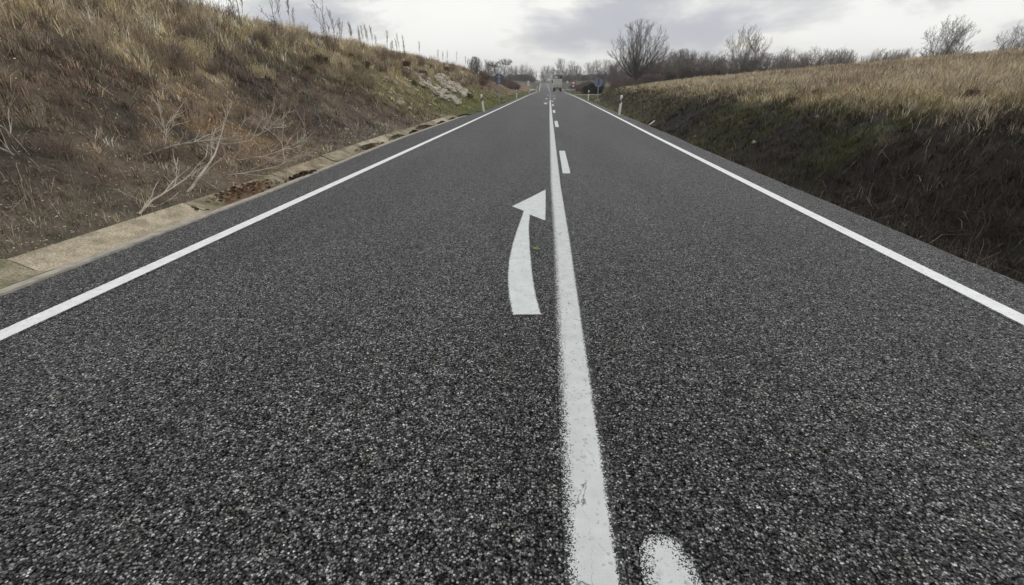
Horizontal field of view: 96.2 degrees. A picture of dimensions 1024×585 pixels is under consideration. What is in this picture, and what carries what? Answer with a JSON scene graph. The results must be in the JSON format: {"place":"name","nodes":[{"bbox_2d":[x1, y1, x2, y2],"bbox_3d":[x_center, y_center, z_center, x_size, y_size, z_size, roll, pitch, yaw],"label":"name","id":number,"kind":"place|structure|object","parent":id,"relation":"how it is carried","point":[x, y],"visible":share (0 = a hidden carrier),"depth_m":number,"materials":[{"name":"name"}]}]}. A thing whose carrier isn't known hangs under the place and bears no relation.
{"place":"outdoors","nodes":[
{"label":"outdoors","id":0,"kind":"place"},
{"bbox_2d":[489,59,512,84],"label":"bare tree","id":1,"kind":"object","parent":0,"point":[506,63],"visible":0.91,"depth_m":107.95,"materials":[{"name":"grey plant"}]},
{"bbox_2d":[0,83,1023,584],"bbox_3d":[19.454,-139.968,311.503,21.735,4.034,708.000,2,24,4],"label":"road","id":2,"kind":"structure","parent":0,"point":[658,357],"depth_m":2.60,"materials":[{"name":"grey asphalt"}]},
{"bbox_2d":[552,75,561,90],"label":"lorry","id":3,"kind":"object","parent":2,"relation":"on","point":[557,82],"visible":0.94,"depth_m":133.28,"materials":[{"name":"grey metal"}]},
{"bbox_2d":[0,0,1023,283],"bbox_3d":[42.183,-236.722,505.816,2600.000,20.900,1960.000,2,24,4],"label":"ground","id":4,"kind":"structure","parent":0,"point":[222,184],"depth_m":8.26,"materials":[{"name":"brown soil"}]},
{"bbox_2d":[0,88,18,120],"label":"bramble clump","id":5,"kind":"object","parent":4,"relation":"on","point":[10,104],"visible":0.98,"depth_m":5.98,"materials":[{"name":"brown plant"}]},
{"bbox_2d":[0,109,30,154],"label":"dead branch","id":6,"kind":"object","parent":4,"relation":"on","point":[9,151],"visible":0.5,"depth_m":5.68,"materials":[{"name":"grey wood"}]},
{"bbox_2d":[0,24,44,49],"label":"bramble clump","id":7,"kind":"object","parent":4,"relation":"on","point":[37,39],"visible":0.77,"depth_m":7.38,"materials":[{"name":"brown plant"}]},
{"bbox_2d":[0,101,46,127],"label":"bramble clump","id":8,"kind":"object","parent":4,"relation":"on","point":[34,120],"visible":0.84,"depth_m":6.18,"materials":[{"name":"brown plant"}]},
{"bbox_2d":[7,31,40,48],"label":"bramble clump","id":9,"kind":"object","parent":4,"relation":"on","point":[25,41],"visible":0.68,"depth_m":7.38,"materials":[{"name":"plant"}]},
{"bbox_2d":[18,131,76,157],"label":"bramble clump","id":10,"kind":"object","parent":4,"relation":"on","point":[63,146],"visible":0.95,"depth_m":6.07,"materials":[{"name":"brown plant"}]},
{"bbox_2d":[24,81,78,104],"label":"bramble clump","id":11,"kind":"object","parent":4,"relation":"on","point":[71,95],"visible":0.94,"depth_m":6.92,"materials":[{"name":"brown plant"}]},
{"bbox_2d":[64,0,109,16],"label":"brush clump","id":12,"kind":"object","parent":4,"relation":"on","point":[95,4],"visible":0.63,"depth_m":9.48,"materials":[{"name":"brown plant"}]},
{"bbox_2d":[49,0,129,42],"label":"brush clump","id":13,"kind":"object","parent":4,"relation":"on","point":[97,27],"visible":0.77,"depth_m":8.86,"materials":[{"name":"brown plant"}]},
{"bbox_2d":[66,27,116,55],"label":"bramble clump","id":14,"kind":"object","parent":4,"relation":"on","point":[99,42],"visible":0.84,"depth_m":8.53,"materials":[{"name":"plant"}]},
{"bbox_2d":[107,0,140,14],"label":"brush clump","id":15,"kind":"object","parent":4,"relation":"on","point":[129,5],"visible":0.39,"depth_m":10.66,"materials":[{"name":"brown plant"}]},
{"bbox_2d":[101,2,156,39],"bbox_3d":[-8.370,-5.959,10.090,1.056,0.690,1.185,14,28,27],"label":"brush clump","id":16,"kind":"object","parent":4,"relation":"on","point":[140,26],"visible":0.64,"depth_m":10.07,"materials":[{"name":"brown plant"}]},
{"bbox_2d":[124,66,157,85],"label":"bramble clump","id":17,"kind":"object","parent":4,"relation":"on","point":[153,76],"visible":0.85,"depth_m":8.96,"materials":[{"name":"brown plant"}]},
{"bbox_2d":[120,137,169,162],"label":"bramble clump","id":18,"kind":"object","parent":4,"relation":"on","point":[159,153],"visible":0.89,"depth_m":7.16,"materials":[{"name":"brown plant"}]},
{"bbox_2d":[132,0,165,17],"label":"brush clump","id":19,"kind":"object","parent":4,"relation":"on","point":[160,8],"visible":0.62,"depth_m":11.59,"materials":[{"name":"brown plant"}]},
{"bbox_2d":[133,45,171,66],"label":"bramble clump","id":20,"kind":"object","parent":4,"relation":"on","point":[161,56],"visible":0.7,"depth_m":9.78,"materials":[{"name":"brown plant"}]},
{"bbox_2d":[135,33,172,50],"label":"brush clump","id":21,"kind":"object","parent":4,"relation":"on","point":[159,41],"visible":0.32,"depth_m":10.39,"materials":[{"name":"brown plant"}]},
{"bbox_2d":[144,57,168,72],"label":"bramble clump","id":22,"kind":"object","parent":4,"relation":"on","point":[159,65],"visible":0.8,"depth_m":9.66,"materials":[{"name":"brown plant"}]},
{"bbox_2d":[127,28,186,61],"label":"brush clump","id":23,"kind":"object","parent":4,"relation":"on","point":[172,45],"visible":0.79,"depth_m":10.06,"materials":[{"name":"brown plant"}]},
{"bbox_2d":[140,135,186,159],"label":"bramble clump","id":24,"kind":"object","parent":4,"relation":"on","point":[177,152],"visible":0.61,"depth_m":7.47,"materials":[{"name":"brown plant"}]},
{"bbox_2d":[146,95,187,164],"bbox_3d":[-5.618,-2.635,7.524,0.664,1.110,1.474,-13,27,-27],"label":"dead branch","id":25,"kind":"object","parent":4,"relation":"on","point":[166,129],"visible":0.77,"depth_m":7.51,"materials":[{"name":"grey wood"}]},
{"bbox_2d":[151,0,191,14],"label":"brush clump","id":26,"kind":"object","parent":4,"relation":"on","point":[177,1],"visible":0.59,"depth_m":12.65,"materials":[{"name":"brown plant"}]},
{"bbox_2d":[157,43,197,71],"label":"brush clump","id":27,"kind":"object","parent":4,"relation":"on","point":[188,66],"visible":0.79,"depth_m":10.21,"materials":[{"name":"brown plant"}]},
{"bbox_2d":[138,145,218,214],"bbox_3d":[-4.669,-1.612,6.453,0.593,0.734,1.466,-5,25,-11],"label":"dead branch","id":28,"kind":"object","parent":4,"relation":"on","point":[146,204],"visible":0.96,"depth_m":6.52,"materials":[{"name":"grey wood"}]},
{"bbox_2d":[164,93,196,113],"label":"bramble clump","id":29,"kind":"object","parent":4,"relation":"on","point":[190,107],"visible":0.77,"depth_m":9.08,"materials":[{"name":"brown plant"}]},
{"bbox_2d":[160,96,206,122],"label":"bramble clump","id":30,"kind":"object","parent":4,"relation":"on","point":[190,113],"visible":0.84,"depth_m":8.90,"materials":[{"name":"brown plant"}]},
{"bbox_2d":[165,37,201,59],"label":"brush clump","id":31,"kind":"object","parent":4,"relation":"on","point":[193,49],"visible":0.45,"depth_m":10.95,"materials":[{"name":"beige plant"}]},
{"bbox_2d":[169,22,205,43],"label":"brush clump","id":32,"kind":"object","parent":4,"relation":"on","point":[189,33],"visible":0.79,"depth_m":11.77,"materials":[{"name":"brown plant"}]},
{"bbox_2d":[176,34,215,57],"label":"brush clump","id":33,"kind":"object","parent":4,"relation":"on","point":[204,50],"visible":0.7,"depth_m":11.51,"materials":[{"name":"beige plant"}]},
{"bbox_2d":[143,115,252,155],"bbox_3d":[-5.139,-2.639,7.765,0.761,0.791,1.819,9,26,19],"label":"dead branch","id":34,"kind":"object","parent":4,"relation":"on","point":[196,141],"visible":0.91,"depth_m":7.81,"materials":[{"name":"grey wood"}]},
{"bbox_2d":[171,0,225,29],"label":"brush clump","id":35,"kind":"object","parent":4,"relation":"on","point":[205,18],"visible":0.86,"depth_m":12.89,"materials":[{"name":"brown plant"}]},
{"bbox_2d":[192,53,222,72],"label":"brush clump","id":36,"kind":"object","parent":4,"relation":"on","point":[214,63],"visible":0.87,"depth_m":11.28,"materials":[{"name":"brown plant"}]},
{"bbox_2d":[187,95,231,191],"bbox_3d":[-4.816,-2.467,7.496,0.790,1.428,2.028,-7,25,-14],"label":"dead branch","id":37,"kind":"object","parent":4,"relation":"on","point":[201,174],"visible":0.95,"depth_m":7.30,"materials":[{"name":"grey wood"}]},
{"bbox_2d":[194,138,227,153],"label":"bramble clump","id":38,"kind":"object","parent":4,"relation":"on","point":[209,148],"visible":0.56,"depth_m":8.55,"materials":[{"name":"brown plant"}]},
{"bbox_2d":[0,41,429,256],"bbox_3d":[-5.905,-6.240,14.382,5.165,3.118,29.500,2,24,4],"label":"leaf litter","id":39,"kind":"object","parent":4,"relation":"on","point":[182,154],"visible":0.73,"depth_m":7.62,"materials":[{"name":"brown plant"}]},
{"bbox_2d":[204,0,237,20],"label":"brush clump","id":40,"kind":"object","parent":4,"relation":"on","point":[229,10],"visible":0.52,"depth_m":15.21,"materials":[{"name":"beige plant"}]},
{"bbox_2d":[210,131,244,148],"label":"bramble clump","id":41,"kind":"object","parent":4,"relation":"on","point":[231,141],"visible":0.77,"depth_m":9.08,"materials":[{"name":"brown plant"}]},
{"bbox_2d":[0,115,466,296],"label":"drainage channel","id":42,"kind":"object","parent":4,"relation":"on","point":[21,271],"visible":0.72,"depth_m":5.45,"materials":[{"name":"concrete"}]},
{"bbox_2d":[190,178,286,209],"bbox_3d":[-4.439,-1.635,7.437,1.146,0.174,2.676,2,24,4],"label":"leaf debris","id":43,"kind":"object","parent":42,"relation":"on","point":[243,191],"visible":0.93,"depth_m":7.37,"materials":[{"name":"brown plant"}]},
{"bbox_2d":[228,112,316,183],"bbox_3d":[-4.217,-2.498,8.044,1.668,1.219,0.551,-20,31,-38],"label":"dead branch","id":44,"kind":"object","parent":42,"relation":"on","point":[250,171],"visible":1,"depth_m":8.20,"materials":[{"name":"grey wood"}]},
{"bbox_2d":[262,112,292,178],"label":"dead branch","id":45,"kind":"object","parent":42,"relation":"on","point":[282,146],"visible":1,"depth_m":8.39,"materials":[{"name":"wood"}]},
{"bbox_2d":[278,169,316,183],"bbox_3d":[-3.969,-2.267,8.841,0.493,0.176,1.492,2,24,4],"label":"leaf debris","id":46,"kind":"object","parent":42,"relation":"on","point":[300,174],"visible":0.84,"depth_m":8.60,"materials":[{"name":"brown plant"}]},
{"bbox_2d":[355,142,383,150],"bbox_3d":[-4.034,-4.152,13.029,0.599,0.174,2.528,2,24,4],"label":"leaf debris","id":47,"kind":"object","parent":42,"relation":"on","point":[368,146],"visible":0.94,"depth_m":12.78,"materials":[{"name":"brown plant"}]},
{"bbox_2d":[0,0,471,250],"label":"bramble stems","id":48,"kind":"object","parent":4,"relation":"on","point":[137,168],"visible":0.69,"depth_m":7.82,"materials":[{"name":"brown plant"}]},
{"bbox_2d":[227,64,251,80],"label":"brush clump","id":49,"kind":"object","parent":4,"relation":"on","point":[241,76],"visible":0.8,"depth_m":12.06,"materials":[{"name":"brown plant"}]},
{"bbox_2d":[229,104,251,116],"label":"bramble clump","id":50,"kind":"object","parent":4,"relation":"on","point":[246,112],"visible":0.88,"depth_m":10.67,"materials":[{"name":"brown plant"}]},
{"bbox_2d":[231,84,251,96],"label":"bramble clump","id":51,"kind":"object","parent":4,"relation":"on","point":[246,91],"visible":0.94,"depth_m":11.45,"materials":[{"name":"brown plant"}]},
{"bbox_2d":[237,25,267,44],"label":"brush clump","id":52,"kind":"object","parent":4,"relation":"on","point":[262,37],"visible":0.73,"depth_m":15.02,"materials":[{"name":"brown plant"}]},
{"bbox_2d":[242,61,266,77],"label":"brush clump","id":53,"kind":"object","parent":4,"relation":"on","point":[255,71],"visible":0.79,"depth_m":12.86,"materials":[{"name":"beige plant"}]},
{"bbox_2d":[223,104,295,152],"bbox_3d":[-5.168,-3.357,9.461,0.449,1.222,1.487,13,27,26],"label":"dead branch","id":54,"kind":"object","parent":4,"relation":"on","point":[264,128],"visible":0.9,"depth_m":9.55,"materials":[{"name":"wood"}]},
{"bbox_2d":[240,18,278,39],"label":"brush clump","id":55,"kind":"object","parent":4,"relation":"on","point":[256,29],"visible":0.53,"depth_m":15.30,"materials":[{"name":"brown plant"}]},
{"bbox_2d":[248,115,276,131],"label":"bramble clump","id":56,"kind":"object","parent":4,"relation":"on","point":[269,123],"visible":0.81,"depth_m":10.61,"materials":[{"name":"brown plant"}]},
{"bbox_2d":[0,0,531,258],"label":"bank grass","id":57,"kind":"structure","parent":4,"relation":"on","point":[138,65],"depth_m":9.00,"materials":[{"name":"brown plant"}]},
{"bbox_2d":[255,32,281,48],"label":"brush clump","id":58,"kind":"object","parent":4,"relation":"on","point":[273,45],"visible":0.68,"depth_m":15.39,"materials":[{"name":"brown plant"}]},
{"bbox_2d":[258,18,283,36],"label":"brush clump","id":59,"kind":"object","parent":4,"relation":"on","point":[279,29],"visible":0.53,"depth_m":16.77,"materials":[{"name":"brown plant"}]},
{"bbox_2d":[237,130,308,163],"bbox_3d":[-4.511,-2.869,9.109,0.712,0.561,1.590,15,28,30],"label":"dead branch","id":60,"kind":"object","parent":4,"relation":"on","point":[277,151],"visible":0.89,"depth_m":9.08,"materials":[{"name":"wood"}]},
{"bbox_2d":[269,29,296,46],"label":"brush clump","id":61,"kind":"object","parent":4,"relation":"on","point":[291,39],"visible":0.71,"depth_m":16.70,"materials":[{"name":"brown plant"}]},
{"bbox_2d":[276,20,308,44],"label":"brush clump","id":62,"kind":"object","parent":4,"relation":"on","point":[296,34],"visible":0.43,"depth_m":17.80,"materials":[{"name":"brown plant"}]},
{"bbox_2d":[311,0,330,51],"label":"bare sapling","id":63,"kind":"object","parent":4,"relation":"on","point":[322,21],"visible":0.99,"depth_m":19.29,"materials":[{"name":"brown plant"}]},
{"bbox_2d":[311,52,332,66],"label":"bush","id":64,"kind":"object","parent":4,"relation":"on","point":[318,58],"visible":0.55,"depth_m":17.66,"materials":[{"name":"brown plant"}]},
{"bbox_2d":[320,92,340,105],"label":"bramble clump","id":65,"kind":"object","parent":4,"relation":"on","point":[335,101],"visible":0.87,"depth_m":15.23,"materials":[{"name":"brown plant"}]},
{"bbox_2d":[319,60,349,79],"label":"brush clump","id":66,"kind":"object","parent":4,"relation":"on","point":[337,73],"visible":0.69,"depth_m":17.46,"materials":[{"name":"brown plant"}]},
{"bbox_2d":[327,54,351,70],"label":"brush clump","id":67,"kind":"object","parent":4,"relation":"on","point":[346,67],"visible":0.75,"depth_m":19.09,"materials":[{"name":"brown plant"}]},
{"bbox_2d":[340,38,361,53],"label":"brush clump","id":68,"kind":"object","parent":4,"relation":"on","point":[351,49],"visible":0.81,"depth_m":22.61,"materials":[{"name":"brown plant"}]},
{"bbox_2d":[348,67,379,86],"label":"brush clump","id":69,"kind":"object","parent":4,"relation":"on","point":[370,77],"visible":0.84,"depth_m":19.74,"materials":[{"name":"brown plant"}]},
{"bbox_2d":[362,54,387,68],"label":"brush clump","id":70,"kind":"object","parent":4,"relation":"on","point":[376,62],"visible":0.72,"depth_m":23.75,"materials":[{"name":"brown plant"}]},
{"bbox_2d":[402,66,433,87],"bbox_3d":[-5.751,-13.611,29.462,2.053,1.512,4.033,2,24,4],"label":"rock outcrop","id":71,"kind":"object","parent":4,"relation":"on","point":[424,84],"visible":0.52,"depth_m":28.55,"materials":[{"name":"stone"}]},
{"bbox_2d":[429,84,461,104],"bbox_3d":[-4.568,-13.393,31.202,2.050,1.429,6.080,2,24,4],"label":"rock outcrop","id":72,"kind":"object","parent":4,"relation":"on","point":[438,91],"visible":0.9,"depth_m":30.74,"materials":[{"name":"stone"}]},
{"bbox_2d":[434,73,470,97],"bbox_3d":[-4.846,-16.789,37.346,2.582,1.888,6.899,2,24,4],"label":"rock outcrop","id":73,"kind":"object","parent":4,"relation":"on","point":[452,86],"visible":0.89,"depth_m":36.32,"materials":[{"name":"stone"}]},
{"bbox_2d":[467,56,483,73],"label":"bare tree","id":74,"kind":"object","parent":4,"relation":"on","point":[477,65],"visible":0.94,"depth_m":76.74,"materials":[{"name":"brown plant"}]},
{"bbox_2d":[494,74,503,103],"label":"round sign","id":75,"kind":"object","parent":4,"relation":"on","point":[499,79],"visible":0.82,"depth_m":41.61,"materials":[{"name":"metal"}]},
{"bbox_2d":[470,73,529,92],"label":"straw grass","id":76,"kind":"structure","parent":4,"relation":"on","point":[524,88],"depth_m":92.33,"materials":[{"name":"beige plant"}]},
{"bbox_2d":[551,57,566,76],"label":"tree","id":77,"kind":"object","parent":4,"relation":"on","point":[558,67],"visible":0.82,"depth_m":301.25,"materials":[{"name":"brown plant"}]},
{"bbox_2d":[586,83,596,93],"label":"evergreen bush","id":78,"kind":"object","parent":4,"relation":"on","point":[591,88],"visible":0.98,"depth_m":91.96,"materials":[{"name":"green plant"}]},
{"bbox_2d":[594,78,602,101],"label":"round sign","id":79,"kind":"object","parent":4,"relation":"on","point":[598,82],"visible":0.78,"depth_m":52.28,"materials":[{"name":"metal"}]},
{"bbox_2d":[602,60,623,83],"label":"bare tree","id":80,"kind":"object","parent":4,"relation":"on","point":[611,77],"visible":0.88,"depth_m":99.65,"materials":[{"name":"brown plant"}]},
{"bbox_2d":[606,18,671,83],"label":"bare tree","id":81,"kind":"object","parent":4,"relation":"on","point":[634,65],"visible":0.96,"depth_m":95.47,"materials":[{"name":"brown plant"}]},
{"bbox_2d":[669,48,693,78],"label":"wood tree","id":82,"kind":"object","parent":4,"relation":"on","point":[679,73],"visible":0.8,"depth_m":99.50,"materials":[{"name":"brown plant"}]},
{"bbox_2d":[678,66,699,78],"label":"thicket","id":83,"kind":"object","parent":4,"relation":"on","point":[686,72],"visible":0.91,"depth_m":98.42,"materials":[{"name":"brown plant"}]},
{"bbox_2d":[696,68,713,77],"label":"thicket","id":84,"kind":"object","parent":4,"relation":"on","point":[704,71],"visible":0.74,"depth_m":97.59,"materials":[{"name":"brown plant"}]},
{"bbox_2d":[697,51,716,69],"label":"wood tree","id":85,"kind":"object","parent":4,"relation":"on","point":[706,63],"visible":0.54,"depth_m":102.32,"materials":[{"name":"brown plant"}]},
{"bbox_2d":[703,50,726,70],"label":"wood tree","id":86,"kind":"object","parent":4,"relation":"on","point":[712,65],"visible":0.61,"depth_m":100.09,"materials":[{"name":"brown plant"}]},
{"bbox_2d":[709,67,724,75],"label":"thicket","id":87,"kind":"object","parent":4,"relation":"on","point":[718,71],"visible":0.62,"depth_m":98.59,"materials":[{"name":"brown plant"}]},
{"bbox_2d":[725,56,740,74],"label":"wood tree","id":88,"kind":"object","parent":4,"relation":"on","point":[729,66],"visible":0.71,"depth_m":101.69,"materials":[{"name":"brown plant"}]},
{"bbox_2d":[719,23,765,73],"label":"bare tree","id":89,"kind":"object","parent":4,"relation":"on","point":[734,50],"visible":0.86,"depth_m":101.76,"materials":[{"name":"brown plant"}]},
{"bbox_2d":[735,34,773,70],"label":"bare tree","id":90,"kind":"object","parent":4,"relation":"on","point":[758,49],"visible":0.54,"depth_m":102.22,"materials":[{"name":"brown plant"}]},
{"bbox_2d":[772,54,791,70],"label":"wood tree","id":91,"kind":"object","parent":4,"relation":"on","point":[782,60],"visible":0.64,"depth_m":100.60,"materials":[{"name":"brown plant"}]},
{"bbox_2d":[570,80,1023,281],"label":"ditch tufts","id":92,"kind":"object","parent":4,"relation":"on","point":[962,146],"visible":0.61,"depth_m":9.54,"materials":[{"name":"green plant"}]},
{"bbox_2d":[571,83,1023,280],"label":"ditch vegetation","id":93,"kind":"object","parent":4,"relation":"on","point":[887,166],"visible":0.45,"depth_m":9.25,"materials":[{"name":"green plant"}]},
{"bbox_2d":[586,71,1023,279],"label":"bramble stems","id":94,"kind":"object","parent":4,"relation":"on","point":[929,239],"visible":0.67,"depth_m":8.63,"materials":[{"name":"brown plant"}]},
{"bbox_2d":[804,45,824,67],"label":"wood tree","id":95,"kind":"object","parent":4,"relation":"on","point":[816,55],"visible":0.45,"depth_m":110.60,"materials":[{"name":"brown plant"}]},
{"bbox_2d":[616,45,1023,148],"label":"straw grass","id":96,"kind":"structure","parent":4,"relation":"on","point":[914,69],"depth_m":17.06,"materials":[{"name":"beige plant"}]},
{"bbox_2d":[819,49,842,65],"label":"wood tree","id":97,"kind":"object","parent":4,"relation":"on","point":[831,62],"visible":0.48,"depth_m":98.11,"materials":[{"name":"brown plant"}]},
{"bbox_2d":[876,131,904,146],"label":"ditch bush","id":98,"kind":"object","parent":4,"relation":"on","point":[881,140],"visible":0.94,"depth_m":9.12,"materials":[{"name":"brown plant"}]},
{"bbox_2d":[912,14,973,56],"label":"wood tree","id":99,"kind":"object","parent":4,"relation":"on","point":[944,42],"visible":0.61,"depth_m":68.29,"materials":[{"name":"brown plant"}]},
{"bbox_2d":[928,22,980,55],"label":"wood tree","id":100,"kind":"object","parent":4,"relation":"on","point":[957,37],"visible":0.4,"depth_m":69.43,"materials":[{"name":"brown plant"}]},
{"bbox_2d":[958,87,980,98],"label":"ditch bush","id":101,"kind":"object","parent":4,"relation":"on","point":[970,91],"visible":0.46,"depth_m":10.09,"materials":[{"name":"brown plant"}]},
{"bbox_2d":[987,20,1023,51],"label":"wood tree","id":102,"kind":"object","parent":4,"relation":"on","point":[1014,34],"visible":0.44,"depth_m":66.41,"materials":[{"name":"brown plant"}]},
{"bbox_2d":[998,110,1023,124],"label":"ditch bush","id":103,"kind":"object","parent":4,"relation":"on","point":[1014,113],"visible":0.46,"depth_m":7.79,"materials":[{"name":"brown plant"}]},
{"bbox_2d":[188,0,1023,80],"label":"sky","id":104,"kind":"structure","parent":0,"point":[533,33],"materials":[{"name":"white"}]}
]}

